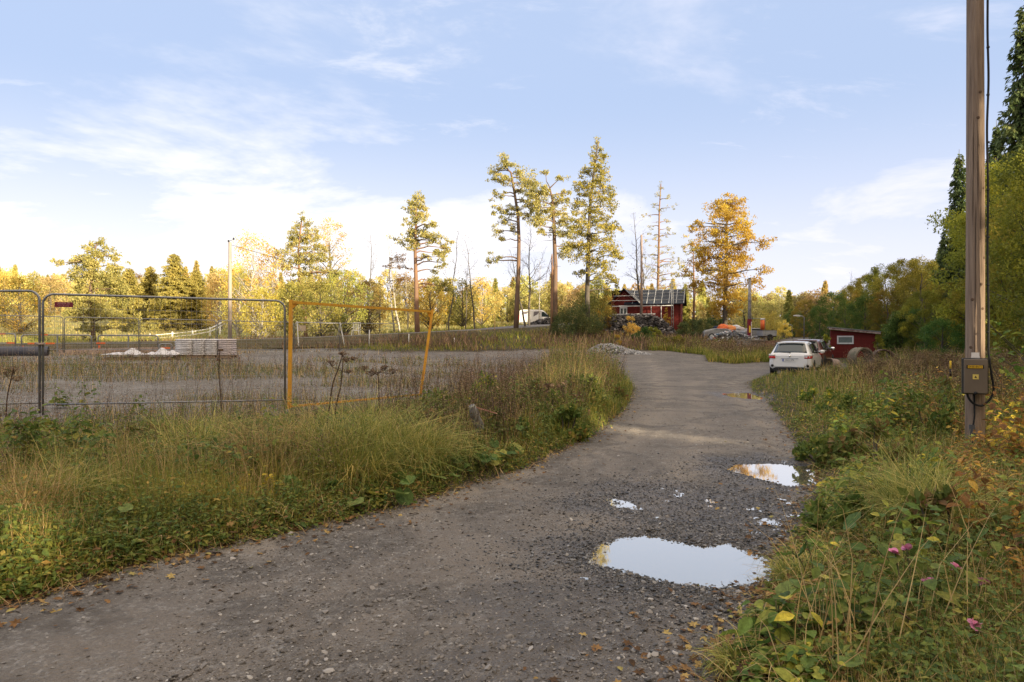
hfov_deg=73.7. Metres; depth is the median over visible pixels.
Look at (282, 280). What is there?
spruce tree
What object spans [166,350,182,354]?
empty sack
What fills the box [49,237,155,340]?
pine tree
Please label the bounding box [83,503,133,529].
coltsfoot plant
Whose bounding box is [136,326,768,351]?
dry weeds
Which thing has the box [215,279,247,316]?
autumn tree
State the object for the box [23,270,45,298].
autumn tree
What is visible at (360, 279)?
autumn tree
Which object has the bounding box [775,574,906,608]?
coltsfoot plant
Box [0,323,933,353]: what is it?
bank grass
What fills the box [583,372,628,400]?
weed clump
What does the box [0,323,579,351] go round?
asphalt road
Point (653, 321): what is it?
rubble heap
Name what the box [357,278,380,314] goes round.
autumn tree
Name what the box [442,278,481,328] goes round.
willow tree
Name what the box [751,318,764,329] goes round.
orange post
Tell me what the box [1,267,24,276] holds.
autumn tree
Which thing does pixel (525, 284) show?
autumn tree
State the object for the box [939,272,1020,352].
willow tree
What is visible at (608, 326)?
autumn bush
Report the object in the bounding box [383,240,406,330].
birch tree
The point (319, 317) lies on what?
willow tree
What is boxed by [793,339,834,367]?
parked car
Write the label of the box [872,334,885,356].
green bush
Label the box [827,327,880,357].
shed
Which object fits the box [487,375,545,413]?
weed clump
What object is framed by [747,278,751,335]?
sign mast
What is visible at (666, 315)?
autumn bush
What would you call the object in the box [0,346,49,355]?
pipe
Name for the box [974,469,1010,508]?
leafy shoot
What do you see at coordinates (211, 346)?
sack stack
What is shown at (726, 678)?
ground cover
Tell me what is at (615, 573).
wet pebbles
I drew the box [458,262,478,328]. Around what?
bare tree
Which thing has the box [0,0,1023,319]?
sky
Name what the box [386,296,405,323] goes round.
autumn tree
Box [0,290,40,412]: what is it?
wire fence
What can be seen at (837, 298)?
willow tree
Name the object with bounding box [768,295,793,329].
autumn tree
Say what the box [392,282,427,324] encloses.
autumn tree
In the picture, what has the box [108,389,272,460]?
grass tussock
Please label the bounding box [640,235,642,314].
wooden mast
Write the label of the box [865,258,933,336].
willow tree
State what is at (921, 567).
leafy shoot
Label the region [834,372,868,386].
brown brush
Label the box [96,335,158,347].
pedestrian barrier
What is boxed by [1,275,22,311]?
autumn tree
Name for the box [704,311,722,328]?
green bush
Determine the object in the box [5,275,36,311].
autumn tree
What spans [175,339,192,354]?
sack stack
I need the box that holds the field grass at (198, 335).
[0,311,543,343]
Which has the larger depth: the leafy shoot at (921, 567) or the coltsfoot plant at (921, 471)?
the coltsfoot plant at (921, 471)
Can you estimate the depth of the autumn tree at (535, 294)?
134.98 m
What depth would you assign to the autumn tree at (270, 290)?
120.14 m
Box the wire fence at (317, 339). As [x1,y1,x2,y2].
[295,322,339,350]
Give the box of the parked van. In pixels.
[519,310,549,322]
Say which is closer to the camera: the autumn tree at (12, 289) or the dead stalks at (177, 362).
the dead stalks at (177, 362)
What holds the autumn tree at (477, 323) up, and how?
on the ground at (238, 540)
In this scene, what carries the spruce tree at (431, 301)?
on the ground at (238, 540)
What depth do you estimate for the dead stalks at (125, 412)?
9.12 m
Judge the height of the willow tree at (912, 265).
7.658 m
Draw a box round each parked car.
[702,329,740,336]
[740,328,765,339]
[769,338,824,373]
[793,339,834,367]
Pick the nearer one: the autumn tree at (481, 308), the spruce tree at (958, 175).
the spruce tree at (958, 175)
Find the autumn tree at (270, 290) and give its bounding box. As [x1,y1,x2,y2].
[249,277,288,314]
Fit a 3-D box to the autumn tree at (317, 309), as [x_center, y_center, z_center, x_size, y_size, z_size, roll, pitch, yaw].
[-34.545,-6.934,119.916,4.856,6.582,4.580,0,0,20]
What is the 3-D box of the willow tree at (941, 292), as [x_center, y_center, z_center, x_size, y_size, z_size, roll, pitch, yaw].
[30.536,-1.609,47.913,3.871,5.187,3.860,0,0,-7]
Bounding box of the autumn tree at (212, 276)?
[204,269,235,316]
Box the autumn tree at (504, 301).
[496,296,510,320]
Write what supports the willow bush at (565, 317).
on the ground at (238, 540)
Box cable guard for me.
[969,424,974,447]
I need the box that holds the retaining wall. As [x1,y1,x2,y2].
[735,340,767,345]
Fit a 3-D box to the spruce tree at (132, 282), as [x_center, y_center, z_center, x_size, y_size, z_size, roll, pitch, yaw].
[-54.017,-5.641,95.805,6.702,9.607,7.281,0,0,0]
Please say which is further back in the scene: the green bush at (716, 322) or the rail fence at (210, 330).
the rail fence at (210, 330)
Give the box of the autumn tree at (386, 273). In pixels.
[375,269,402,311]
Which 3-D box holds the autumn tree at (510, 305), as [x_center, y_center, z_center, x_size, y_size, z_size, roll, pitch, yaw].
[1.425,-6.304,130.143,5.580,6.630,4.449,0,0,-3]
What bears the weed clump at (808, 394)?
on the ground at (238, 540)
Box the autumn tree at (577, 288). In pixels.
[567,283,594,322]
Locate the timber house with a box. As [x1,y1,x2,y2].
[607,288,686,330]
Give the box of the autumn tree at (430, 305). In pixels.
[404,278,456,328]
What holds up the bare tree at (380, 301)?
on the ground at (238, 540)
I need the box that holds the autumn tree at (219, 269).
[204,267,233,308]
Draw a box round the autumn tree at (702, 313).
[688,300,706,328]
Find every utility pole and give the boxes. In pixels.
[228,238,234,338]
[965,0,984,451]
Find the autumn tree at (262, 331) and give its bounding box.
[237,285,286,338]
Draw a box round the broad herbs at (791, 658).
[726,368,1023,681]
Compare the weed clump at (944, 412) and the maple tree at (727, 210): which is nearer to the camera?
the weed clump at (944, 412)
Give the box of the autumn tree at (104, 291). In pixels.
[96,270,121,306]
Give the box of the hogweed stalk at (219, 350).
[216,349,222,414]
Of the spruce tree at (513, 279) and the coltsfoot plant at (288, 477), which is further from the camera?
the spruce tree at (513, 279)
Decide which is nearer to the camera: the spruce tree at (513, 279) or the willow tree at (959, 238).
the willow tree at (959, 238)
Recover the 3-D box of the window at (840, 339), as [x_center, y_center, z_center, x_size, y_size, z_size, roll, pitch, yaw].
[20.134,-0.068,41.244,0.900,0.496,0.060,0,0,24]
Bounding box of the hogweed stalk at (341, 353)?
[333,351,348,424]
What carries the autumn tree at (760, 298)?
on the ground at (238, 540)
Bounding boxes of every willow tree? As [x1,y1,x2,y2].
[0,274,55,333]
[264,280,317,334]
[292,276,345,336]
[318,269,378,334]
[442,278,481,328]
[783,309,808,336]
[789,298,819,336]
[801,305,836,338]
[810,291,855,335]
[825,302,866,331]
[828,284,861,325]
[841,274,888,329]
[843,294,889,334]
[852,263,916,328]
[863,286,904,341]
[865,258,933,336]
[887,255,947,329]
[887,305,940,345]
[894,288,951,353]
[914,317,964,358]
[916,259,931,320]
[917,244,955,300]
[922,282,964,348]
[924,149,1023,352]
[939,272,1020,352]
[958,196,1023,353]
[963,137,1023,364]
[985,189,1023,323]
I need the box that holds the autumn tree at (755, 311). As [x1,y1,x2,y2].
[728,287,766,327]
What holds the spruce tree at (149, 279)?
on the ground at (238, 540)
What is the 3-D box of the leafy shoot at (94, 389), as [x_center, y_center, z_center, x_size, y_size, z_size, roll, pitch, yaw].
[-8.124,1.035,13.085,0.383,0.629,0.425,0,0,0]
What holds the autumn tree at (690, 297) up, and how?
on the ground at (238, 540)
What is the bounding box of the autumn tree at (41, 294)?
[28,282,47,310]
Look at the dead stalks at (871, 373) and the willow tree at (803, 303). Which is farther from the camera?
the willow tree at (803, 303)
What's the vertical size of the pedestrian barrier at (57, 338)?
1.158 m
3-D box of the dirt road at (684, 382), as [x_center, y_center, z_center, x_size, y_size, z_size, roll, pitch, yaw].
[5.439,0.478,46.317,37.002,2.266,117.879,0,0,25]
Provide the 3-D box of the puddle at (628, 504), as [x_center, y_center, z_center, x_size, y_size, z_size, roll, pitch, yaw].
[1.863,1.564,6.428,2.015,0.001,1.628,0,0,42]
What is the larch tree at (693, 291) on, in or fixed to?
on the ground at (238, 540)
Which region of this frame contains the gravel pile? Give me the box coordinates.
[588,343,651,354]
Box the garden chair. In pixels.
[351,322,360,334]
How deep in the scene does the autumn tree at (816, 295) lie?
97.88 m
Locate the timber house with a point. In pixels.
(661, 297)
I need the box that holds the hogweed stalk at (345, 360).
[325,356,357,427]
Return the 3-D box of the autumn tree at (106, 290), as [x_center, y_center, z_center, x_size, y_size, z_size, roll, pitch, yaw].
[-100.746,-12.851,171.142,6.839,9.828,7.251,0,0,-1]
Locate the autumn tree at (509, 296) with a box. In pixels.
[494,285,521,322]
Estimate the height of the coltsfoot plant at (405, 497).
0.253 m
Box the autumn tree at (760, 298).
[735,291,770,327]
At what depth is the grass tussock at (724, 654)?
3.21 m
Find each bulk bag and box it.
[717,324,727,328]
[728,325,735,329]
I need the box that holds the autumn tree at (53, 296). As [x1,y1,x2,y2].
[41,284,58,307]
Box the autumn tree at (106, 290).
[93,271,117,307]
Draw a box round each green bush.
[631,326,654,340]
[662,335,684,344]
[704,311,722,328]
[823,334,830,347]
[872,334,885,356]
[876,310,929,352]
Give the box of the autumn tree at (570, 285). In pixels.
[559,281,573,305]
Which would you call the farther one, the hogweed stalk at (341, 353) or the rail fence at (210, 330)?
the rail fence at (210, 330)
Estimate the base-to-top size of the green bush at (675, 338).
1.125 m
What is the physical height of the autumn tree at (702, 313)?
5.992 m
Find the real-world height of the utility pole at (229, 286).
7.556 m
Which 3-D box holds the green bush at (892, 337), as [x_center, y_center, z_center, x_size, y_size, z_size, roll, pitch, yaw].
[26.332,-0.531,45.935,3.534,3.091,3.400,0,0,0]
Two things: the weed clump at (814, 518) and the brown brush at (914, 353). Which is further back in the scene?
the brown brush at (914, 353)
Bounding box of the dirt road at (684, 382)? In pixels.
[0,336,846,681]
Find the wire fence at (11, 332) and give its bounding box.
[0,315,62,351]
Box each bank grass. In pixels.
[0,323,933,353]
[646,333,778,363]
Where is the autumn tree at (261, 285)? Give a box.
[253,276,269,303]
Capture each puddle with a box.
[580,535,773,587]
[607,488,799,535]
[723,393,762,399]
[728,460,825,486]
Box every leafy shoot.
[0,403,53,469]
[37,406,92,457]
[48,387,72,406]
[75,379,100,408]
[79,423,116,474]
[130,395,145,413]
[253,395,298,431]
[262,466,284,496]
[431,395,447,414]
[508,375,534,413]
[529,403,556,436]
[719,595,823,665]
[758,561,882,642]
[824,409,857,436]
[834,452,884,497]
[838,542,961,658]
[851,379,898,434]
[870,500,942,575]
[871,520,986,619]
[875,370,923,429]
[882,393,909,443]
[909,441,957,489]
[946,451,1023,547]
[962,478,1023,577]
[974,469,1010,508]
[982,386,1023,472]
[982,398,1023,466]
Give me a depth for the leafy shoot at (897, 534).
4.30 m
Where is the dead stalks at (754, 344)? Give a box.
[646,331,780,358]
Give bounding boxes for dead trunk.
[546,254,554,333]
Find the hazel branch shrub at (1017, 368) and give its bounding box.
[985,319,1023,407]
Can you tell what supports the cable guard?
attached to the utility pole at (975, 231)
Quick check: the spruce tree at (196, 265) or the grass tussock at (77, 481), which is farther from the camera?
the spruce tree at (196, 265)
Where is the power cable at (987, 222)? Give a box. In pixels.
[966,0,994,406]
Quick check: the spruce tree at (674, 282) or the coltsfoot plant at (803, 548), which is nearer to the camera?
the coltsfoot plant at (803, 548)
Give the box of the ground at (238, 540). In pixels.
[0,306,1023,681]
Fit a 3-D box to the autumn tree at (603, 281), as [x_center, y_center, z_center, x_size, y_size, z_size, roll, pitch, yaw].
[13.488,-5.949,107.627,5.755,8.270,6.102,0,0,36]
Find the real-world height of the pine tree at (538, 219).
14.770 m
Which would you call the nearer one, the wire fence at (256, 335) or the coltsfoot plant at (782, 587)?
the coltsfoot plant at (782, 587)
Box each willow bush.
[549,299,607,338]
[570,277,616,329]
[673,317,713,337]
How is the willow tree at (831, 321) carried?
on the ground at (238, 540)
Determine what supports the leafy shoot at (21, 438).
on the ground at (238, 540)
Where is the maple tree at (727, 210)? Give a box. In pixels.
[677,192,777,324]
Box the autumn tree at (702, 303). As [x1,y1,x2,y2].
[689,296,708,320]
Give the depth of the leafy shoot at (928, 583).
3.20 m
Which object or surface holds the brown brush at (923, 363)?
on the ground at (238, 540)
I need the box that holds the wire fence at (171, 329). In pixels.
[140,318,215,349]
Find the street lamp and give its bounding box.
[794,315,804,338]
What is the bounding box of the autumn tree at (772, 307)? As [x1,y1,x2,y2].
[757,299,782,329]
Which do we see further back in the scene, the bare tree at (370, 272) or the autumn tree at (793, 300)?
the autumn tree at (793, 300)
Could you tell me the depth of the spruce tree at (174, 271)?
90.90 m
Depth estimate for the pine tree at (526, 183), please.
62.13 m
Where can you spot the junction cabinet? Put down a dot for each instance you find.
(975, 373)
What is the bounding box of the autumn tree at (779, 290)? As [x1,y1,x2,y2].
[770,286,792,315]
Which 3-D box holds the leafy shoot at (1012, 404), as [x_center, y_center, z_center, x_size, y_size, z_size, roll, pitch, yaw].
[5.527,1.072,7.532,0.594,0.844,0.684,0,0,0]
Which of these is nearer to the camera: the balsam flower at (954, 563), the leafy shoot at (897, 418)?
the balsam flower at (954, 563)
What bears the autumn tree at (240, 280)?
on the ground at (238, 540)
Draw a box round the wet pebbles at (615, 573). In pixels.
[445,448,813,663]
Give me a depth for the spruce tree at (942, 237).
56.01 m
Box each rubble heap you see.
[527,317,560,324]
[600,314,676,336]
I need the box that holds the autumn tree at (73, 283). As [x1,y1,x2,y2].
[67,282,86,296]
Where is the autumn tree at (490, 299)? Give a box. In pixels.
[479,295,500,324]
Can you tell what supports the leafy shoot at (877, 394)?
on the ground at (238, 540)
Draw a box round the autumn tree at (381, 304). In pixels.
[365,290,385,315]
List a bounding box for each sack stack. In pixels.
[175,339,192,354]
[192,339,204,354]
[204,339,218,354]
[218,339,236,354]
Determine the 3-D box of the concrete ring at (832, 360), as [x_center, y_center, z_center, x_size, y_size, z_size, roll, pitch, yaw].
[16.354,1.176,34.852,0.672,0.638,0.560,0,0,-30]
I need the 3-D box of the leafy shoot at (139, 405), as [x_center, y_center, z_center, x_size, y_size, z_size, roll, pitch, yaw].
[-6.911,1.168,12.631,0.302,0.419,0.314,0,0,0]
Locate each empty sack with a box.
[101,352,127,354]
[119,348,143,354]
[148,348,168,354]
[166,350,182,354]
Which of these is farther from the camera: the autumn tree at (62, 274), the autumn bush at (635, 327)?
the autumn tree at (62, 274)
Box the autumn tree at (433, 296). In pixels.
[419,287,454,324]
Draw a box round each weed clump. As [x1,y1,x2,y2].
[0,417,62,447]
[114,421,184,448]
[403,404,447,436]
[413,387,472,427]
[447,392,493,415]
[468,370,521,419]
[477,406,531,445]
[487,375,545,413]
[508,387,561,420]
[535,402,594,444]
[536,380,589,422]
[562,373,606,414]
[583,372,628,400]
[792,431,848,466]
[796,385,844,405]
[796,486,895,539]
[812,416,917,468]
[813,389,881,418]
[864,481,1022,571]
[890,385,963,441]
[902,374,964,417]
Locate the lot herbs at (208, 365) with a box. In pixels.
[0,350,533,427]
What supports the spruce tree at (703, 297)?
on the ground at (238, 540)
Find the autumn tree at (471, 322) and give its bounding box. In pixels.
[452,294,478,325]
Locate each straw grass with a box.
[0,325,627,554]
[717,457,1023,681]
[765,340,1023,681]
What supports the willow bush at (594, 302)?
on the ground at (238, 540)
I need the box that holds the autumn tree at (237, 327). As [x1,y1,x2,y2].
[213,261,265,336]
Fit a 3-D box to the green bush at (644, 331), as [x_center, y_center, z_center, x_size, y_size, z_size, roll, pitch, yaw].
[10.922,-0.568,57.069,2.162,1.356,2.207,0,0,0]
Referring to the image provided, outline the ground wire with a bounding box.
[972,394,975,424]
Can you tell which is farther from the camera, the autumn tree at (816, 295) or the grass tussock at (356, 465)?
the autumn tree at (816, 295)
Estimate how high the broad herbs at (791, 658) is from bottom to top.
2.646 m
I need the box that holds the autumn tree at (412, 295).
[402,279,424,312]
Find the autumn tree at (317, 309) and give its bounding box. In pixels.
[305,289,326,317]
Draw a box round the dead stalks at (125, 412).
[0,358,432,475]
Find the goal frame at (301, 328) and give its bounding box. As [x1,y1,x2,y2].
[296,321,344,348]
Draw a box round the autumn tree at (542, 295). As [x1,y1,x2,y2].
[533,281,567,315]
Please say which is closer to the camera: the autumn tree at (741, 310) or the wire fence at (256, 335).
the wire fence at (256, 335)
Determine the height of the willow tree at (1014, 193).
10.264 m
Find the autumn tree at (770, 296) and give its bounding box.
[758,291,782,316]
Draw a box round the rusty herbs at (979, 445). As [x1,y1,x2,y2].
[885,360,1023,624]
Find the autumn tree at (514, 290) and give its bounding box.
[502,282,533,310]
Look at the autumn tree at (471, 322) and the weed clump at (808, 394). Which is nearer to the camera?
the weed clump at (808, 394)
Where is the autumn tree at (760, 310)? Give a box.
[751,300,774,327]
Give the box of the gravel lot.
[0,348,539,433]
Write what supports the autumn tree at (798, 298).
on the ground at (238, 540)
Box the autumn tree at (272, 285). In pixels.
[241,245,297,336]
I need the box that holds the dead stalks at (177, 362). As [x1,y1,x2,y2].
[0,340,536,416]
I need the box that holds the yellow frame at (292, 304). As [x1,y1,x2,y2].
[287,300,433,408]
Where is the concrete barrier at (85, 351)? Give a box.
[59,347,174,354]
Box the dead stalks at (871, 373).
[844,334,1023,442]
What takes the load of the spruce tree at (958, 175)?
on the ground at (238, 540)
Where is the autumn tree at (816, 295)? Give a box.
[798,287,831,334]
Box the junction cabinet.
[961,352,988,394]
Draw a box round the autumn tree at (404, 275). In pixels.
[389,272,418,314]
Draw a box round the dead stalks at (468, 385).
[347,340,628,450]
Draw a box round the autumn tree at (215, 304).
[199,277,237,329]
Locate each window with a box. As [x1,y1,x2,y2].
[620,307,626,313]
[837,336,853,343]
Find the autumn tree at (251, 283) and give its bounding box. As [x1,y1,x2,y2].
[216,229,283,338]
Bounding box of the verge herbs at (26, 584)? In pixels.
[0,337,633,605]
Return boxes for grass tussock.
[0,428,158,516]
[0,445,127,521]
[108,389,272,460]
[145,407,278,454]
[155,394,364,487]
[197,382,431,487]
[243,407,441,512]
[256,362,497,481]
[321,391,515,494]
[682,619,791,681]
[733,532,848,589]
[795,423,1023,536]
[813,434,1023,557]
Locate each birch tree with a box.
[382,252,413,332]
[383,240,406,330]
[402,259,413,329]
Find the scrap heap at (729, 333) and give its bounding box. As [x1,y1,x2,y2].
[702,330,760,342]
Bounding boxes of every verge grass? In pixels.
[0,334,638,594]
[717,348,1023,681]
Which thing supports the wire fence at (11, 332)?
on the gravel lot
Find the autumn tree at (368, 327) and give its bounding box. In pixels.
[347,279,389,333]
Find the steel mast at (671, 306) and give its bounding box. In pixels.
[671,281,673,327]
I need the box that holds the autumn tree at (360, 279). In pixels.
[340,268,366,310]
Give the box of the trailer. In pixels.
[757,330,776,340]
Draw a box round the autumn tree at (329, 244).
[306,217,352,335]
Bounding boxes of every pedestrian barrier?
[0,333,15,345]
[21,334,91,351]
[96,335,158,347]
[158,343,172,348]
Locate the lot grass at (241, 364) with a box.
[0,348,519,427]
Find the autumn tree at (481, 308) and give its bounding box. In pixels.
[459,276,505,324]
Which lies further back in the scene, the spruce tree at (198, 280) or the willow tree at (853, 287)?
the spruce tree at (198, 280)
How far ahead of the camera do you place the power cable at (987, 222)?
8.71 m
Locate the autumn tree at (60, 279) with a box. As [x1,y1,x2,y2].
[42,271,75,311]
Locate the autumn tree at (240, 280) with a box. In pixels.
[224,268,253,304]
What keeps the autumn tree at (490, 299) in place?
on the ground at (238, 540)
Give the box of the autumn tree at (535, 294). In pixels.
[530,289,549,314]
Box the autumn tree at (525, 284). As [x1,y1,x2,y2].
[508,274,542,309]
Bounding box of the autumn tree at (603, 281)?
[580,279,610,323]
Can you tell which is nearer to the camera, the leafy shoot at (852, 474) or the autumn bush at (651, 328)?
the leafy shoot at (852, 474)
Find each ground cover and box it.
[3,389,637,605]
[703,374,1011,681]
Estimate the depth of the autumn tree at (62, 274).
178.69 m
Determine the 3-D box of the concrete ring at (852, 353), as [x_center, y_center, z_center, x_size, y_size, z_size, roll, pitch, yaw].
[18.245,0.936,35.710,1.200,1.200,0.600,0,0,-15]
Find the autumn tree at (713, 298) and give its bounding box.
[710,287,738,324]
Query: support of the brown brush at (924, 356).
on the ground at (238, 540)
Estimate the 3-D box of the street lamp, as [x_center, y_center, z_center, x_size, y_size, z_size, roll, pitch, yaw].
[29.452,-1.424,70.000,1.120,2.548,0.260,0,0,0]
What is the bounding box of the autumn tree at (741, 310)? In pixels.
[731,292,765,327]
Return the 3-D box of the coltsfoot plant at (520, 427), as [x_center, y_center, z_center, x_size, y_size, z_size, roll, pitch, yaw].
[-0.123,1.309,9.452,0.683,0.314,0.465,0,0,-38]
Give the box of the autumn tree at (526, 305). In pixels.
[519,293,538,309]
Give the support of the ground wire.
hanging from the junction cabinet
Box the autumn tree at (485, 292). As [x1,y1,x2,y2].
[467,283,495,318]
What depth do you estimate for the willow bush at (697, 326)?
59.52 m
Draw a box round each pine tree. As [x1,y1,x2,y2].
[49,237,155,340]
[274,210,342,336]
[386,190,457,331]
[484,152,540,327]
[515,169,582,334]
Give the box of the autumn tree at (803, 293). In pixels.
[799,292,816,307]
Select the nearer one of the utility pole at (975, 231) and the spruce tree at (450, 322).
the utility pole at (975, 231)
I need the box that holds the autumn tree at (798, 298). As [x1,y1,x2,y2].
[794,294,818,330]
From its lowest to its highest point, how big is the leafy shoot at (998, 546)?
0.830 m
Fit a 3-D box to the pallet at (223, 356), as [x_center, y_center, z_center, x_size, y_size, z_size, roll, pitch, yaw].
[-15.491,0.849,37.150,0.727,0.144,1.100,0,0,0]
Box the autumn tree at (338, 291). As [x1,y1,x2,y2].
[325,277,344,311]
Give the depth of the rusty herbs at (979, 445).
7.30 m
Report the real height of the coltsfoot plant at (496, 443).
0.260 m
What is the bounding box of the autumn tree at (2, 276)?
[0,269,34,323]
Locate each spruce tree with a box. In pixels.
[10,264,21,303]
[102,268,151,327]
[137,266,159,320]
[142,254,207,330]
[177,270,218,329]
[192,260,201,273]
[278,272,286,303]
[342,282,355,314]
[425,281,436,316]
[442,282,458,325]
[491,278,502,320]
[505,277,514,320]
[561,137,624,322]
[670,278,676,288]
[683,284,695,331]
[697,287,706,315]
[703,297,712,326]
[781,289,798,334]
[818,280,831,330]
[927,154,965,346]
[930,234,947,334]
[961,121,1005,320]
[985,5,1023,322]
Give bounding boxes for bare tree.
[357,235,378,321]
[370,278,394,331]
[439,229,464,329]
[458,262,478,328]
[460,235,484,328]
[503,248,542,325]
[509,223,550,324]
[533,264,545,318]
[619,207,644,298]
[635,240,667,289]
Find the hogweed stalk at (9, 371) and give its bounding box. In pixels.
[2,366,22,420]
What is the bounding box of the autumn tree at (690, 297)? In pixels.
[688,284,712,301]
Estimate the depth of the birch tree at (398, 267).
64.04 m
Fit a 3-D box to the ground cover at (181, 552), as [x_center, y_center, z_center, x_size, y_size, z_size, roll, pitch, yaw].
[-0.526,1.411,16.880,11.394,0.332,26.415,0,0,35]
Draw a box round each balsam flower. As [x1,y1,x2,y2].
[889,548,900,590]
[901,543,911,576]
[951,562,961,586]
[967,617,981,646]
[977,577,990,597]
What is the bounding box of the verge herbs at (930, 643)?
[719,346,1023,681]
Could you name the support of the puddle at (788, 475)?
on the dirt road at (684, 382)
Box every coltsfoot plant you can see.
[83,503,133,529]
[282,474,303,494]
[320,478,383,506]
[362,475,416,504]
[363,464,406,490]
[403,457,459,478]
[421,454,475,474]
[437,451,502,470]
[473,439,523,456]
[484,424,525,440]
[757,635,863,668]
[765,597,834,651]
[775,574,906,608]
[776,540,877,588]
[828,512,888,560]
[883,467,931,492]
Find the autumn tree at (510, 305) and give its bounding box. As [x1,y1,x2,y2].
[506,291,533,320]
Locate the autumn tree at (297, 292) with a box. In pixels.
[287,276,317,315]
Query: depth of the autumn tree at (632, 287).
113.78 m
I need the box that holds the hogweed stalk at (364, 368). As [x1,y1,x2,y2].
[358,365,396,419]
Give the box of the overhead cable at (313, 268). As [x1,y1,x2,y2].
[233,245,463,288]
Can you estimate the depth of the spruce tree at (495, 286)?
159.31 m
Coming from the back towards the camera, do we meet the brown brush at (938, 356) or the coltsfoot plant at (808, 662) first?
the brown brush at (938, 356)
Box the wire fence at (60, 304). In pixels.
[42,293,285,414]
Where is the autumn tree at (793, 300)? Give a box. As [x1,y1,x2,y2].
[781,293,807,323]
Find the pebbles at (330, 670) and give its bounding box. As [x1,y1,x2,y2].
[0,389,828,681]
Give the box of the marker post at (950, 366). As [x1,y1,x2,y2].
[949,361,951,388]
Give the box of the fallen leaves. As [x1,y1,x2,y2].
[0,379,878,681]
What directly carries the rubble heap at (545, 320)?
on the asphalt road at (267, 341)
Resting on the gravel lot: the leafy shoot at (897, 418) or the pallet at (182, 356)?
the pallet at (182, 356)
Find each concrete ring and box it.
[826,358,840,367]
[847,347,874,365]
[874,349,895,361]
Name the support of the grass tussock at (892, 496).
on the ground at (238, 540)
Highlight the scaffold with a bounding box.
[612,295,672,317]
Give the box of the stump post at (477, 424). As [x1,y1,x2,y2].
[469,404,495,438]
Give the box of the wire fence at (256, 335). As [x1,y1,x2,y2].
[217,320,293,351]
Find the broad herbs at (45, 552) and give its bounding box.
[0,325,629,584]
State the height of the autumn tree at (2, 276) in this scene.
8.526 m
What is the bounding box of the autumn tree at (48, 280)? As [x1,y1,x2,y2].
[31,275,69,314]
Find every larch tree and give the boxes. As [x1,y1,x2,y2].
[635,181,688,289]
[675,239,709,330]
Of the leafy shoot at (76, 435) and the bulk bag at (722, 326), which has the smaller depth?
the leafy shoot at (76, 435)
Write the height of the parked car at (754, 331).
1.074 m
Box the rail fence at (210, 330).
[150,321,224,337]
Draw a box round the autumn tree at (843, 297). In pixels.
[833,290,855,325]
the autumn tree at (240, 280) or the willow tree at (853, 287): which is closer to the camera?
the willow tree at (853, 287)
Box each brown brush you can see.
[814,369,843,379]
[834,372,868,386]
[855,359,910,389]
[878,357,937,389]
[891,346,952,370]
[905,349,962,371]
[914,353,961,389]
[923,350,1011,372]
[936,346,1023,398]
[938,347,1023,413]
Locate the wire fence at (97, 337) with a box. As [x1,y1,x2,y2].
[64,317,138,352]
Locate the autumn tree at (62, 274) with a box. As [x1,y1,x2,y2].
[55,270,83,301]
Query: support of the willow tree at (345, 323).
on the ground at (238, 540)
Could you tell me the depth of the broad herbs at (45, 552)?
7.35 m
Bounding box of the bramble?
[900,610,1022,664]
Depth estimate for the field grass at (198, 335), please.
84.79 m
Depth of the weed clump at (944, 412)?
9.93 m
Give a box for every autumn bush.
[595,285,612,317]
[602,317,611,331]
[615,334,621,344]
[622,316,640,336]
[647,326,662,339]
[663,307,670,322]
[757,310,781,335]
[777,319,793,337]
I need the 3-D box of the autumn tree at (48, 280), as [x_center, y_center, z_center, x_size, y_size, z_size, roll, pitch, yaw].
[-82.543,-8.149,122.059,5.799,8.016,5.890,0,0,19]
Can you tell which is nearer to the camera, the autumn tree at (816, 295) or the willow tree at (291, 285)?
the willow tree at (291, 285)
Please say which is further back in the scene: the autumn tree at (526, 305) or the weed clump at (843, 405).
the autumn tree at (526, 305)
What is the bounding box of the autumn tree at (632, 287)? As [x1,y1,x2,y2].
[627,282,646,289]
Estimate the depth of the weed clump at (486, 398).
11.73 m
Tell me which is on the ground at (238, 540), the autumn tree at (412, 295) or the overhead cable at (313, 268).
the autumn tree at (412, 295)
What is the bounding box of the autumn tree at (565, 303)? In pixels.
[562,289,580,320]
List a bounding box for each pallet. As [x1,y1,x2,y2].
[133,357,175,359]
[173,355,190,357]
[203,355,215,357]
[216,355,237,357]
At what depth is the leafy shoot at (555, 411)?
10.33 m
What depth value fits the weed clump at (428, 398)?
11.12 m
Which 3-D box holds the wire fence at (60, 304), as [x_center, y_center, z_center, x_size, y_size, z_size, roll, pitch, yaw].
[-5.926,0.230,11.850,3.807,2.040,0.037,0,0,-20]
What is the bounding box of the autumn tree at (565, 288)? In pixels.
[547,281,574,313]
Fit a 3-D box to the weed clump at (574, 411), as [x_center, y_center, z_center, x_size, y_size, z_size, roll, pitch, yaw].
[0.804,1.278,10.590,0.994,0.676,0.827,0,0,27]
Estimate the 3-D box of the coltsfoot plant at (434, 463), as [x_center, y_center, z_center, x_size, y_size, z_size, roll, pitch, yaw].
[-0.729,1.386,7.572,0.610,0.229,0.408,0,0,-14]
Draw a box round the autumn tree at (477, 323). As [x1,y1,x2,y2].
[472,294,492,324]
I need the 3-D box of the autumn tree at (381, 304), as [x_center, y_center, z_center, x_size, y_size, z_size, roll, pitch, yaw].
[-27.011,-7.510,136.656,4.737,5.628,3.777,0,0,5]
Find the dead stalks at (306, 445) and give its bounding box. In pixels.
[0,384,546,490]

